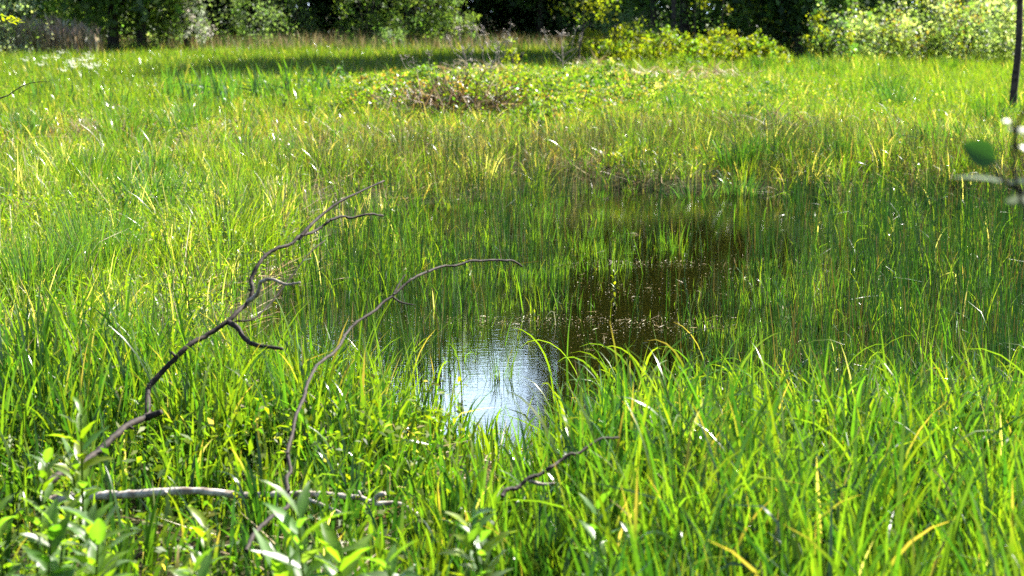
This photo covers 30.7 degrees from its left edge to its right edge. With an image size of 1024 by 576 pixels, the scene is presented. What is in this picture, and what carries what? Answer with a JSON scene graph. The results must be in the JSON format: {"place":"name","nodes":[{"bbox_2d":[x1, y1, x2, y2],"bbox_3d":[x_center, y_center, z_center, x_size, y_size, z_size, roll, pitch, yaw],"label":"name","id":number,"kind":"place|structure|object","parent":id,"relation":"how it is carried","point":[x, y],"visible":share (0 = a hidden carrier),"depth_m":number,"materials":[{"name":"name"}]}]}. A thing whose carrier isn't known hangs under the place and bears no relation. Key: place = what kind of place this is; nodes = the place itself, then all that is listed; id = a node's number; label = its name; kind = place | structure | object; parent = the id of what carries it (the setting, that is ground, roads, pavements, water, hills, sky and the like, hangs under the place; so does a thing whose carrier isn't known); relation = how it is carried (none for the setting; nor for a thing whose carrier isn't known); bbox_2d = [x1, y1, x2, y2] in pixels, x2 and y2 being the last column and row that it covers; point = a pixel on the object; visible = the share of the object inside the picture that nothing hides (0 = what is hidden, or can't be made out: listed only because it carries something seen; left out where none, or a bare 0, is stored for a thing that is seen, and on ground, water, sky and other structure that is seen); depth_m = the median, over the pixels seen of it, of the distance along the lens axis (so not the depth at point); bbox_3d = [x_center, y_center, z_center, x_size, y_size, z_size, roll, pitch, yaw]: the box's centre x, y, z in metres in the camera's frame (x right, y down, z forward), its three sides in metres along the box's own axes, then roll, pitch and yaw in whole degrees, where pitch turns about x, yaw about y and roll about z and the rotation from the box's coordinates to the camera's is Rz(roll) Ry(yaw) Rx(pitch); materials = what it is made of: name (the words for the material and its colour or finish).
{"place":"outdoors","nodes":[
{"label":"outdoors","id":0,"kind":"place"},
{"bbox_2d":[0,122,550,455],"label":"bank grass","id":1,"kind":"structure","parent":0,"point":[14,173],"depth_m":15.22,"materials":[{"name":"green plant"}]},
{"bbox_2d":[0,15,1023,575],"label":"ground","id":2,"kind":"structure","parent":0,"point":[654,301],"depth_m":14.54,"materials":[{"name":"soil"}]},
{"bbox_2d":[0,0,54,59],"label":"pale shrub","id":3,"kind":"object","parent":2,"relation":"on","point":[9,28],"visible":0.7,"depth_m":52.12,"materials":[{"name":"green plant"}]},
{"bbox_2d":[0,99,64,143],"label":"grass tussock","id":4,"kind":"object","parent":2,"relation":"on","point":[42,129],"depth_m":23.51,"materials":[{"name":"green plant"}]},
{"bbox_2d":[0,447,79,575],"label":"leafy plant","id":5,"kind":"object","parent":2,"relation":"on","point":[42,472],"visible":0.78,"depth_m":5.63,"materials":[{"name":"green plant"}]},
{"bbox_2d":[8,498,77,575],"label":"leafy plant","id":6,"kind":"object","parent":2,"relation":"on","point":[56,533],"visible":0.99,"depth_m":4.98,"materials":[{"name":"green plant"}]},
{"bbox_2d":[0,12,105,56],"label":"dry reeds","id":7,"kind":"object","parent":2,"relation":"on","point":[62,36],"visible":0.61,"depth_m":53.02,"materials":[{"name":"plant"}]},
{"bbox_2d":[0,208,116,317],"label":"rush tussock","id":8,"kind":"object","parent":2,"relation":"on","point":[22,268],"visible":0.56,"depth_m":11.03,"materials":[{"name":"green plant"}]},
{"bbox_2d":[8,0,133,39],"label":"bush","id":9,"kind":"object","parent":2,"relation":"on","point":[56,12],"visible":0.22,"depth_m":58.83,"materials":[{"name":"green plant"}]},
{"bbox_2d":[45,397,114,568],"bbox_3d":[-1.398,0.649,5.979,0.210,0.652,0.300,-5,10,-30],"label":"leafy plant","id":10,"kind":"object","parent":2,"relation":"on","point":[76,475],"visible":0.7,"depth_m":5.96,"materials":[{"name":"green plant"}]},
{"bbox_2d":[45,138,128,186],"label":"grass tussock","id":11,"kind":"object","parent":2,"relation":"on","point":[90,157],"depth_m":17.88,"materials":[{"name":"green plant"}]},
{"bbox_2d":[6,193,175,288],"bbox_3d":[-2.757,-0.317,12.318,0.968,0.666,1.054,-6,11,-34],"label":"rush tussock","id":12,"kind":"object","parent":2,"relation":"on","point":[109,247],"visible":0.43,"depth_m":12.28,"materials":[{"name":"green plant"}]},
{"bbox_2d":[48,501,140,575],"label":"leafy plant","id":13,"kind":"object","parent":2,"relation":"on","point":[98,548],"visible":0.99,"depth_m":5.02,"materials":[{"name":"green plant"}]},
{"bbox_2d":[57,502,131,575],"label":"leafy plant","id":14,"kind":"object","parent":2,"relation":"on","point":[93,514],"visible":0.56,"depth_m":5.15,"materials":[{"name":"green plant"}]},
{"bbox_2d":[20,177,186,264],"bbox_3d":[-2.877,-0.419,13.032,1.217,0.693,1.013,0,9,0],"label":"rush tussock","id":15,"kind":"object","parent":2,"relation":"on","point":[130,220],"visible":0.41,"depth_m":13.03,"materials":[{"name":"green plant"}]},
{"bbox_2d":[5,0,215,50],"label":"broadleaf tree","id":16,"kind":"object","parent":2,"relation":"on","point":[114,39],"visible":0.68,"depth_m":55.58,"materials":[{"name":"green plant"}]},
{"bbox_2d":[85,94,139,127],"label":"grass tussock","id":17,"kind":"object","parent":2,"relation":"on","point":[121,115],"depth_m":25.12,"materials":[{"name":"green plant"}]},
{"bbox_2d":[89,101,162,143],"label":"grass tussock","id":18,"kind":"object","parent":2,"relation":"on","point":[126,122],"depth_m":23.26,"materials":[{"name":"green plant"}]},
{"bbox_2d":[85,114,172,155],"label":"grass tussock","id":19,"kind":"object","parent":2,"relation":"on","point":[131,137],"depth_m":20.47,"materials":[{"name":"green plant"}]},
{"bbox_2d":[52,0,226,52],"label":"broadleaf tree","id":20,"kind":"object","parent":2,"relation":"on","point":[141,24],"visible":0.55,"depth_m":56.27,"materials":[{"name":"green plant"}]},
{"bbox_2d":[92,160,188,219],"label":"grass tussock","id":21,"kind":"object","parent":2,"relation":"on","point":[159,187],"depth_m":15.47,"materials":[{"name":"green plant"}]},
{"bbox_2d":[88,150,207,221],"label":"grass tussock","id":22,"kind":"object","parent":2,"relation":"on","point":[165,183],"depth_m":15.44,"materials":[{"name":"green plant"}]},
{"bbox_2d":[121,133,188,185],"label":"grass tussock","id":23,"kind":"object","parent":2,"relation":"on","point":[138,160],"depth_m":18.22,"materials":[{"name":"green plant"}]},
{"bbox_2d":[123,4,192,49],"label":"mixed shrub","id":24,"kind":"object","parent":2,"relation":"on","point":[159,33],"visible":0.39,"depth_m":57.61,"materials":[{"name":"green plant"}]},
{"bbox_2d":[148,104,196,138],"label":"grass tussock","id":25,"kind":"object","parent":2,"relation":"on","point":[168,123],"depth_m":24.57,"materials":[{"name":"green plant"}]},
{"bbox_2d":[161,0,215,50],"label":"flowering shrub","id":26,"kind":"object","parent":2,"relation":"on","point":[203,26],"visible":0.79,"depth_m":57.01,"materials":[{"name":"white plant"}]},
{"bbox_2d":[155,92,221,131],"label":"grass tussock","id":27,"kind":"object","parent":2,"relation":"on","point":[195,114],"depth_m":25.20,"materials":[{"name":"green plant"}]},
{"bbox_2d":[172,549,211,575],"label":"leafy plant","id":28,"kind":"object","parent":2,"relation":"on","point":[201,563],"visible":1,"depth_m":4.89,"materials":[{"name":"green plant"}]},
{"bbox_2d":[167,506,227,575],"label":"leafy plant","id":29,"kind":"object","parent":2,"relation":"on","point":[198,515],"visible":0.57,"depth_m":5.31,"materials":[{"name":"green plant"}]},
{"bbox_2d":[127,0,296,40],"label":"broadleaf tree","id":30,"kind":"object","parent":2,"relation":"on","point":[214,7],"visible":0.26,"depth_m":66.38,"materials":[{"name":"green plant"}]},
{"bbox_2d":[49,180,383,483],"bbox_3d":[-1.072,0.106,7.251,0.418,0.863,2.132,7,12,39],"label":"fallen branch","id":31,"kind":"object","parent":2,"relation":"on","point":[146,416],"visible":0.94,"depth_m":7.32,"materials":[{"name":"wood"}]},
{"bbox_2d":[120,174,324,270],"bbox_3d":[-2.171,-0.477,13.860,1.534,0.751,1.751,3,9,16],"label":"sedge tussock","id":32,"kind":"object","parent":2,"relation":"on","point":[274,218],"visible":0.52,"depth_m":13.79,"materials":[{"name":"green plant"}]},
{"bbox_2d":[0,178,467,575],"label":"creeping herbs","id":33,"kind":"object","parent":2,"relation":"on","point":[224,539],"visible":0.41,"depth_m":7.52,"materials":[{"name":"green plant"}]},
{"bbox_2d":[49,487,418,517],"bbox_3d":[-0.973,0.748,6.548,1.323,0.096,0.145,1,9,9],"label":"fallen log","id":34,"kind":"object","parent":2,"relation":"on","point":[104,495],"visible":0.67,"depth_m":6.55,"materials":[{"name":"grey wood"}]},
{"bbox_2d":[0,407,475,575],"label":"foreground herbs","id":35,"kind":"object","parent":2,"relation":"on","point":[239,418],"visible":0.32,"depth_m":6.74,"materials":[{"name":"green plant"}]},
{"bbox_2d":[205,119,293,163],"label":"grass tussock","id":36,"kind":"object","parent":2,"relation":"on","point":[249,138],"depth_m":19.39,"materials":[{"name":"green plant"}]},
{"bbox_2d":[202,0,304,48],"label":"willow shrub","id":37,"kind":"object","parent":2,"relation":"on","point":[259,30],"visible":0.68,"depth_m":59.95,"materials":[{"name":"green plant"}]},
{"bbox_2d":[253,0,329,42],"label":"willow shrub","id":38,"kind":"object","parent":2,"relation":"on","point":[292,26],"visible":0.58,"depth_m":62.47,"materials":[{"name":"green plant"}]},
{"bbox_2d":[215,0,392,37],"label":"broadleaf tree","id":39,"kind":"object","parent":2,"relation":"on","point":[321,5],"visible":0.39,"depth_m":66.10,"materials":[{"name":"green plant"}]},
{"bbox_2d":[189,135,427,181],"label":"sedge tussock","id":40,"kind":"object","parent":2,"relation":"on","point":[332,153],"visible":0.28,"depth_m":19.27,"materials":[{"name":"green plant"}]},
{"bbox_2d":[233,480,398,575],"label":"leafy plant","id":41,"kind":"object","parent":2,"relation":"on","point":[346,564],"visible":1,"depth_m":5.06,"materials":[{"name":"green plant"}]},
{"bbox_2d":[269,0,397,41],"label":"broadleaf tree","id":42,"kind":"object","parent":2,"relation":"on","point":[342,9],"visible":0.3,"depth_m":67.06,"materials":[{"name":"green plant"}]},
{"bbox_2d":[326,0,416,41],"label":"hazel shrub","id":43,"kind":"object","parent":2,"relation":"on","point":[375,15],"visible":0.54,"depth_m":61.57,"materials":[{"name":"green plant"}]},
{"bbox_2d":[108,286,643,470],"bbox_3d":[-0.583,0.369,8.440,2.371,1.028,2.659,0,9,0],"label":"pool edge sedge","id":44,"kind":"object","parent":2,"relation":"on","point":[262,362],"visible":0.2,"depth_m":8.00,"materials":[{"name":"green plant"}]},
{"bbox_2d":[244,259,522,552],"bbox_3d":[-0.592,0.320,7.205,0.434,0.556,2.942,3,9,17],"label":"fallen branch","id":45,"kind":"object","parent":2,"relation":"on","point":[264,523],"visible":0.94,"depth_m":7.01,"materials":[{"name":"wood"}]},
{"bbox_2d":[367,16,415,48],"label":"bush","id":46,"kind":"object","parent":2,"relation":"on","point":[388,35],"visible":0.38,"depth_m":58.58,"materials":[{"name":"green plant"}]},
{"bbox_2d":[359,540,434,575],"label":"leafy plant","id":47,"kind":"object","parent":2,"relation":"on","point":[390,564],"visible":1,"depth_m":4.84,"materials":[{"name":"green plant"}]},
{"bbox_2d":[292,234,509,319],"bbox_3d":[-1.060,-0.115,14.962,2.097,0.734,2.032,0,9,0],"label":"sedge tussock","id":48,"kind":"object","parent":2,"relation":"on","point":[410,292],"visible":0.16,"depth_m":14.75,"materials":[{"name":"green plant"}]},
{"bbox_2d":[310,0,496,41],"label":"broadleaf tree","id":49,"kind":"object","parent":2,"relation":"on","point":[405,6],"visible":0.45,"depth_m":66.44,"materials":[{"name":"green plant"}]},
{"bbox_2d":[371,0,477,45],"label":"hazel shrub","id":50,"kind":"object","parent":2,"relation":"on","point":[422,21],"visible":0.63,"depth_m":59.83,"materials":[{"name":"green plant"}]},
{"bbox_2d":[413,0,481,47],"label":"hazel shrub","id":51,"kind":"object","parent":2,"relation":"on","point":[473,19],"visible":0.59,"depth_m":60.01,"materials":[{"name":"green plant"}]},
{"bbox_2d":[248,60,705,125],"bbox_3d":[-0.595,-2.834,27.837,6.559,1.210,3.085,-3,9,-17],"label":"brush pile","id":52,"kind":"object","parent":2,"relation":"on","point":[438,95],"visible":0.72,"depth_m":27.59,"materials":[{"name":"plant"}]},
{"bbox_2d":[438,507,515,575],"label":"leafy plant","id":53,"kind":"object","parent":2,"relation":"on","point":[480,546],"visible":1,"depth_m":5.12,"materials":[{"name":"green plant"}]},
{"bbox_2d":[411,0,555,38],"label":"broadleaf tree","id":54,"kind":"object","parent":2,"relation":"on","point":[480,9],"visible":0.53,"depth_m":67.56,"materials":[{"name":"green plant"}]},
{"bbox_2d":[10,63,986,109],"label":"hummock herbs","id":55,"kind":"object","parent":2,"relation":"on","point":[535,67],"visible":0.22,"depth_m":32.60,"materials":[{"name":"green plant"}]},
{"bbox_2d":[0,95,1021,346],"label":"dead stalks","id":56,"kind":"object","parent":2,"relation":"on","point":[294,179],"visible":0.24,"depth_m":18.10,"materials":[{"name":"plant"}]},
{"bbox_2d":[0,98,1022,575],"bbox_3d":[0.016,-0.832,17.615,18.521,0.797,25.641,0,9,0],"label":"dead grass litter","id":57,"kind":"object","parent":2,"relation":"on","point":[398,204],"visible":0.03,"depth_m":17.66,"materials":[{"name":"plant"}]},
{"bbox_2d":[0,268,1022,452],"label":"shore sedge tips","id":58,"kind":"object","parent":2,"relation":"on","point":[202,329],"visible":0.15,"depth_m":8.23,"materials":[{"name":"green plant"}]},
{"bbox_2d":[0,256,1023,575],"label":"shore sedge","id":59,"kind":"object","parent":2,"relation":"on","point":[810,540],"visible":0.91,"depth_m":6.46,"materials":[{"name":"green plant"}]},
{"bbox_2d":[500,436,618,497],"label":"fallen branch","id":60,"kind":"object","parent":59,"relation":"on","point":[522,483],"visible":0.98,"depth_m":5.95,"materials":[{"name":"wood"}]},
{"bbox_2d":[0,35,1023,122],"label":"meadow grass","id":61,"kind":"structure","parent":2,"relation":"on","point":[145,65],"depth_m":37.49,"materials":[{"name":"green plant"}]},
{"bbox_2d":[0,66,1023,191],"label":"herbs","id":62,"kind":"object","parent":2,"relation":"on","point":[707,86],"visible":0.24,"depth_m":27.52,"materials":[{"name":"green plant"}]},
{"bbox_2d":[1,0,1023,42],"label":"distant wood","id":63,"kind":"object","parent":2,"relation":"on","point":[526,23],"visible":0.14,"depth_m":70.19,"materials":[{"name":"green plant"}]},
{"bbox_2d":[498,92,561,127],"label":"bush","id":64,"kind":"object","parent":2,"relation":"on","point":[534,106],"visible":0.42,"depth_m":26.33,"materials":[{"name":"green plant"}]},
{"bbox_2d":[51,27,1010,52],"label":"dry meadow edge","id":65,"kind":"object","parent":2,"relation":"on","point":[338,41],"visible":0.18,"depth_m":57.44,"materials":[{"name":"plant"}]},
{"bbox_2d":[463,0,617,40],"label":"broadleaf tree","id":66,"kind":"object","parent":2,"relation":"on","point":[538,20],"visible":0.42,"depth_m":68.65,"materials":[{"name":"green plant"}]},
{"bbox_2d":[106,139,1023,433],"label":"pond sedge","id":67,"kind":"object","parent":2,"relation":"on","point":[410,239],"visible":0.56,"depth_m":14.48,"materials":[{"name":"green plant"}]},
{"bbox_2d":[547,0,621,59],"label":"young tree","id":68,"kind":"object","parent":2,"relation":"on","point":[592,9],"visible":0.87,"depth_m":42.52,"materials":[{"name":"green plant"}]},
{"bbox_2d":[570,491,623,575],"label":"leafy plant","id":69,"kind":"object","parent":2,"relation":"on","point":[591,528],"visible":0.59,"depth_m":5.44,"materials":[{"name":"green plant"}]},
{"bbox_2d":[561,28,656,63],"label":"mound bush","id":70,"kind":"object","parent":2,"relation":"on","point":[606,46],"visible":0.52,"depth_m":43.73,"materials":[{"name":"green plant"}]},
{"bbox_2d":[591,0,670,48],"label":"grey willow","id":71,"kind":"object","parent":2,"relation":"on","point":[621,20],"visible":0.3,"depth_m":47.34,"materials":[{"name":"green plant"}]},
{"bbox_2d":[545,0,750,54],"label":"broadleaf tree","id":72,"kind":"object","parent":2,"relation":"on","point":[653,18],"visible":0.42,"depth_m":50.80,"materials":[{"name":"green plant"}]},
{"bbox_2d":[596,15,706,66],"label":"mound bush","id":73,"kind":"object","parent":2,"relation":"on","point":[630,33],"visible":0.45,"depth_m":44.20,"materials":[{"name":"green plant"}]},
{"bbox_2d":[556,0,771,50],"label":"broadleaf tree","id":74,"kind":"object","parent":2,"relation":"on","point":[682,26],"visible":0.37,"depth_m":52.17,"materials":[{"name":"green plant"}]},
{"bbox_2d":[549,0,779,52],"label":"broadleaf tree","id":75,"kind":"object","parent":2,"relation":"on","point":[673,14],"visible":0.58,"depth_m":47.29,"materials":[{"name":"green plant"}]},
{"bbox_2d":[589,340,753,399],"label":"sedge tussock","id":76,"kind":"object","parent":2,"relation":"on","point":[635,388],"visible":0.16,"depth_m":11.60,"materials":[{"name":"green plant"}]},
{"bbox_2d":[636,23,751,64],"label":"mound bush","id":77,"kind":"object","parent":2,"relation":"on","point":[718,38],"visible":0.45,"depth_m":43.71,"materials":[{"name":"green plant"}]},
{"bbox_2d":[686,27,777,69],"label":"mound bush","id":78,"kind":"object","parent":2,"relation":"on","point":[741,44],"visible":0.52,"depth_m":43.11,"materials":[{"name":"green plant"}]},
{"bbox_2d":[695,128,768,177],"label":"grass tussock","id":79,"kind":"object","parent":2,"relation":"on","point":[721,155],"depth_m":20.63,"materials":[{"name":"green plant"}]},
{"bbox_2d":[710,168,774,208],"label":"grass tussock","id":80,"kind":"object","parent":2,"relation":"on","point":[739,191],"depth_m":19.70,"materials":[{"name":"green plant"}]},
{"bbox_2d":[734,38,795,70],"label":"mound bush","id":81,"kind":"object","parent":2,"relation":"on","point":[783,51],"visible":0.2,"depth_m":43.07,"materials":[{"name":"green plant"}]},
{"bbox_2d":[507,300,1023,575],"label":"arching sedge","id":82,"kind":"object","parent":2,"relation":"on","point":[649,532],"visible":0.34,"depth_m":6.69,"materials":[{"name":"green plant"}]},
{"bbox_2d":[735,129,801,170],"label":"grass tussock","id":83,"kind":"object","parent":2,"relation":"on","point":[765,143],"depth_m":20.86,"materials":[{"name":"green plant"}]},
{"bbox_2d":[660,0,897,51],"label":"broadleaf tree","id":84,"kind":"object","parent":2,"relation":"on","point":[751,26],"visible":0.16,"depth_m":54.41,"materials":[{"name":"green plant"}]},
{"bbox_2d":[723,0,886,57],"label":"broadleaf tree","id":85,"kind":"object","parent":2,"relation":"on","point":[780,13],"visible":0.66,"depth_m":48.78,"materials":[{"name":"green plant"}]},
{"bbox_2d":[799,0,860,64],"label":"bush","id":86,"kind":"object","parent":2,"relation":"on","point":[829,40],"visible":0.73,"depth_m":44.31,"materials":[{"name":"green plant"}]},
{"bbox_2d":[791,0,939,65],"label":"bramble thicket","id":87,"kind":"object","parent":2,"relation":"on","point":[864,36],"visible":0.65,"depth_m":47.50,"materials":[{"name":"green plant"}]},
{"bbox_2d":[778,0,956,47],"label":"broadleaf tree","id":88,"kind":"object","parent":2,"relation":"on","point":[874,5],"visible":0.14,"depth_m":55.32,"materials":[{"name":"green plant"}]},
{"bbox_2d":[747,217,1023,302],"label":"sedge tussock","id":89,"kind":"object","parent":2,"relation":"on","point":[848,253],"visible":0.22,"depth_m":16.17,"materials":[{"name":"green plant"}]},
{"bbox_2d":[864,69,909,94],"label":"grass tussock","id":90,"kind":"object","parent":2,"relation":"on","point":[892,82],"depth_m":32.89,"materials":[{"name":"green plant"}]},
{"bbox_2d":[872,78,923,111],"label":"grass tussock","id":91,"kind":"object","parent":2,"relation":"on","point":[895,95],"depth_m":30.25,"materials":[{"name":"green plant"}]},
{"bbox_2d":[842,0,981,60],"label":"bramble thicket","id":92,"kind":"object","parent":2,"relation":"on","point":[943,6],"visible":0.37,"depth_m":49.11,"materials":[{"name":"green plant"}]},
{"bbox_2d":[826,224,1023,296],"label":"sedge tussock","id":93,"kind":"object","parent":2,"relation":"on","point":[950,262],"visible":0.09,"depth_m":16.18,"materials":[{"name":"green plant"}]},
{"bbox_2d":[892,0,1023,66],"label":"bramble thicket","id":94,"kind":"object","parent":2,"relation":"on","point":[948,45],"visible":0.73,"depth_m":47.71,"materials":[{"name":"green plant"}]},
{"bbox_2d":[950,106,1023,210],"bbox_3d":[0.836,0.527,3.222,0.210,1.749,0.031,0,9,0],"label":"leafy sapling","id":95,"kind":"object","parent":2,"relation":"on","point":[980,152],"visible":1,"depth_m":3.10,"materials":[{"name":"green plant"}]},
{"bbox_2d":[954,0,1023,57],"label":"bramble thicket","id":96,"kind":"object","parent":2,"relation":"on","point":[990,9],"visible":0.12,"depth_m":49.25,"materials":[{"name":"green plant"}]},
{"bbox_2d":[963,88,1023,127],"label":"grass tussock","id":97,"kind":"object","parent":2,"relation":"on","point":[987,109],"depth_m":25.34,"materials":[{"name":"green plant"}]},
{"bbox_2d":[975,0,1023,62],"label":"bramble thicket","id":98,"kind":"object","parent":2,"relation":"on","point":[1009,39],"visible":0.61,"depth_m":47.50,"materials":[{"name":"green plant"}]},
{"bbox_2d":[1009,0,1022,113],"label":"slim tree","id":99,"kind":"object","parent":2,"relation":"on","point":[1017,57],"visible":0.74,"depth_m":27.76,"materials":[{"name":"brown plant"}]},
{"bbox_2d":[0,87,1023,212],"bbox_3d":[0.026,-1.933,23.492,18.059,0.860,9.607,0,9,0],"label":"bank grass","id":100,"kind":"structure","parent":0,"point":[241,116],"depth_m":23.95,"materials":[{"name":"green plant"}]},
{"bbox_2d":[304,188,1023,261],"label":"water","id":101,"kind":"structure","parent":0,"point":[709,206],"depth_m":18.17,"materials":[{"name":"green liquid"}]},
{"bbox_2d":[117,107,1023,431],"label":"pond rushes","id":102,"kind":"object","parent":101,"relation":"in","point":[957,295],"visible":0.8,"depth_m":13.40,"materials":[{"name":"green plant"}]},
{"bbox_2d":[353,187,928,401],"bbox_3d":[1.100,-0.236,14.953,4.766,0.092,11.960,2,9,11],"label":"floating debris","id":103,"kind":"object","parent":101,"relation":"on","point":[637,305],"visible":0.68,"depth_m":12.21,"materials":[{"name":"plant"}]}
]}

